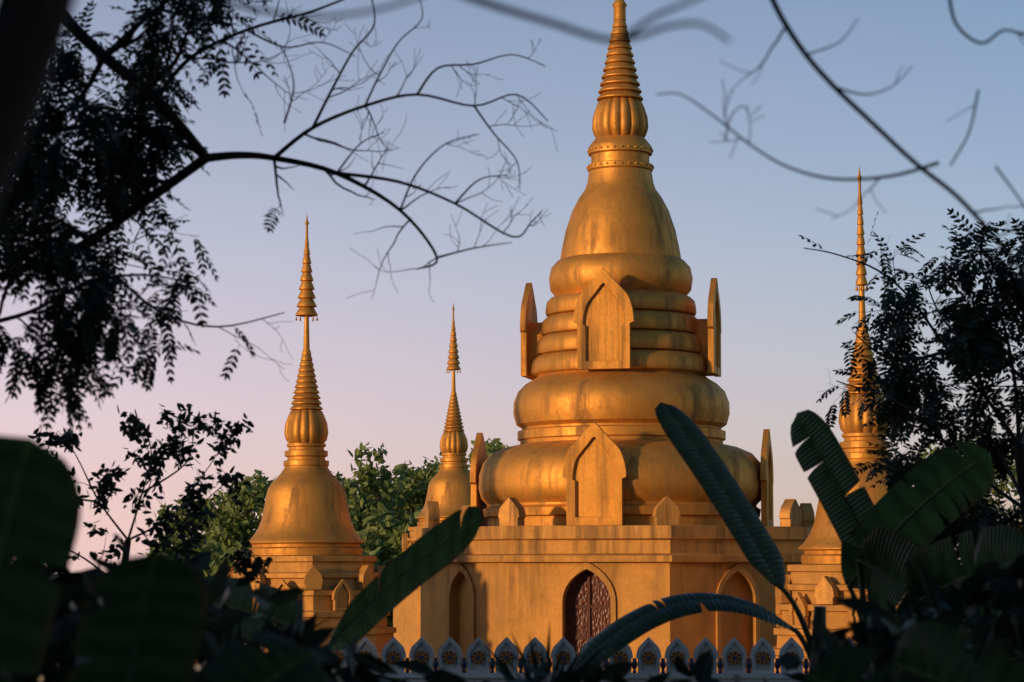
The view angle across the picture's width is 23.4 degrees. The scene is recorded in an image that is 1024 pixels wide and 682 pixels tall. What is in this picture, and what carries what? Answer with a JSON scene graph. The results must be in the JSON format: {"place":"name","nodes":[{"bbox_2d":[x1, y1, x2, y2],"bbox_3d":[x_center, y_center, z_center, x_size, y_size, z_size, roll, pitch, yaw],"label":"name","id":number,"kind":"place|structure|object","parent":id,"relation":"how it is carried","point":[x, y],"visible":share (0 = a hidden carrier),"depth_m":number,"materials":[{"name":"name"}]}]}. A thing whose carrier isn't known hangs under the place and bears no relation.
{"place":"outdoors","nodes":[
{"label":"outdoors","id":0,"kind":"place"},
{"bbox_2d":[50,574,139,609],"bbox_3d":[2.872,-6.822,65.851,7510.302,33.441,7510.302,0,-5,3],"label":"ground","id":1,"kind":"structure","parent":0,"point":[72,606],"depth_m":278.94,"materials":[{"name":"green plant"}]},
{"bbox_2d":[27,403,272,602],"bbox_3d":[-4.524,3.042,29.869,3.267,4.760,3.135,0,-5,3],"label":"tree","id":2,"kind":"object","parent":1,"relation":"on","point":[103,487],"depth_m":30.08,"materials":[{"name":"plant"}]},
{"bbox_2d":[146,532,226,576],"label":"tree leaves","id":3,"kind":"object","parent":1,"relation":"on","point":[210,544],"visible":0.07,"depth_m":98.44,"materials":[{"name":"green plant"}]},
{"bbox_2d":[156,469,275,555],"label":"tree leaves","id":4,"kind":"object","parent":1,"relation":"on","point":[231,516],"depth_m":116.40,"materials":[{"name":"green plant"}]},
{"bbox_2d":[209,541,251,575],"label":"tree leaves","id":5,"kind":"object","parent":1,"relation":"on","point":[232,549],"visible":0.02,"depth_m":90.21,"materials":[{"name":"green plant"}]},
{"bbox_2d":[229,215,396,659],"bbox_3d":[-5.010,3.098,60.261,4.232,12.590,4.232,-2,-6,12],"label":"stupa","id":6,"kind":"object","parent":1,"relation":"on","point":[306,536],"visible":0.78,"depth_m":59.24,"materials":[{"name":"gold metal"}]},
{"bbox_2d":[257,442,425,534],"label":"tree leaves","id":7,"kind":"object","parent":1,"relation":"on","point":[370,489],"depth_m":103.28,"materials":[{"name":"green plant"}]},
{"bbox_2d":[216,524,470,648],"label":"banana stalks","id":8,"kind":"object","parent":1,"relation":"on","point":[335,639],"visible":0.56,"depth_m":19.23,"materials":[{"name":"green plant"}]},
{"bbox_2d":[204,506,482,650],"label":"banana leaves","id":9,"kind":"object","parent":8,"relation":"attached to","point":[412,580],"visible":0.65,"depth_m":19.43,"materials":[{"name":"green plant"}]},
{"bbox_2d":[0,0,730,206],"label":"blurred branches","id":10,"kind":"object","parent":1,"relation":"on","point":[32,33],"visible":1,"depth_m":3.97,"materials":[{"name":"brown plant"}]},
{"bbox_2d":[356,502,419,626],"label":"tree leaves","id":11,"kind":"object","parent":1,"relation":"on","point":[384,544],"depth_m":95.68,"materials":[{"name":"green plant"}]},
{"bbox_2d":[350,451,441,518],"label":"tree leaves","id":12,"kind":"object","parent":1,"relation":"on","point":[416,487],"depth_m":111.78,"materials":[{"name":"green plant"}]},
{"bbox_2d":[393,303,489,671],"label":"stupa","id":13,"kind":"object","parent":1,"relation":"on","point":[449,488],"visible":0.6,"depth_m":79.47,"materials":[{"name":"gold metal"}]},
{"bbox_2d":[38,637,864,681],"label":"fence","id":14,"kind":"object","parent":1,"relation":"on","point":[477,673],"depth_m":42.60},
{"bbox_2d":[197,651,1022,664],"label":"fence medallions","id":15,"kind":"object","parent":14,"relation":"attached to","point":[648,658],"visible":0.3,"depth_m":42.65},
{"bbox_2d":[431,437,503,520],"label":"tree leaves","id":16,"kind":"object","parent":1,"relation":"on","point":[490,448],"depth_m":124.12,"materials":[{"name":"green plant"}]},
{"bbox_2d":[470,438,508,453],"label":"tree leaves","id":17,"kind":"object","parent":1,"relation":"on","point":[493,443],"depth_m":135.10,"materials":[{"name":"green plant"}]},
{"bbox_2d":[0,435,1023,681],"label":"banana leaves","id":18,"kind":"object","parent":1,"relation":"on","point":[44,523],"visible":1,"depth_m":7.68,"materials":[{"name":"green plant"}]},
{"bbox_2d":[0,527,1023,681],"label":"undergrowth","id":19,"kind":"object","parent":1,"relation":"on","point":[960,603],"depth_m":13.28,"materials":[{"name":"green plant"}]},
{"bbox_2d":[414,0,814,672],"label":"stupa","id":20,"kind":"object","parent":1,"relation":"on","point":[592,502],"visible":0.89,"depth_m":62.40,"materials":[{"name":"gold metal"}]},
{"bbox_2d":[674,423,980,669],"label":"leaf midribs","id":21,"kind":"object","parent":1,"relation":"on","point":[819,614],"visible":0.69,"depth_m":23.80,"materials":[{"name":"green plant"}]},
{"bbox_2d":[574,402,1023,670],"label":"banana leaves","id":22,"kind":"object","parent":21,"relation":"attached to","point":[872,537],"visible":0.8,"depth_m":22.95,"materials":[{"name":"green plant"}]},
{"bbox_2d":[773,167,905,672],"bbox_3d":[8.222,2.493,57.666,4.692,13.315,4.692,-2,-5,12],"label":"stupa","id":23,"kind":"object","parent":1,"relation":"on","point":[814,578],"visible":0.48,"depth_m":56.81,"materials":[{"name":"gold metal"}]},
{"bbox_2d":[656,0,1023,315],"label":"branches","id":24,"kind":"object","parent":1,"relation":"on","point":[839,90],"visible":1,"depth_m":10.99,"materials":[{"name":"brown plant"}]},
{"bbox_2d":[798,208,1023,657],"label":"tree","id":25,"kind":"object","parent":1,"relation":"on","point":[962,317],"depth_m":33.87,"materials":[{"name":"plant"}]},
{"bbox_2d":[911,424,1023,528],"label":"tree leaves","id":26,"kind":"object","parent":1,"relation":"on","point":[1001,485],"depth_m":129.82,"materials":[{"name":"plant"}]},
{"bbox_2d":[0,0,557,435],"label":"tree","id":27,"kind":"object","parent":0,"point":[79,342],"depth_m":19.90,"materials":[{"name":"plant"}]},
{"bbox_2d":[0,460,936,681],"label":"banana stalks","id":28,"kind":"object","parent":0,"point":[129,671],"visible":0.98,"depth_m":7.64,"materials":[{"name":"green plant"}]},
{"bbox_2d":[0,0,1023,571],"label":"sky","id":29,"kind":"structure","parent":0,"point":[380,366],"materials":[{"name":"blue"}]},
{"bbox_2d":[377,658,808,673],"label":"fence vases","id":30,"kind":"object","parent":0,"point":[691,663],"visible":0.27,"depth_m":42.54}
]}

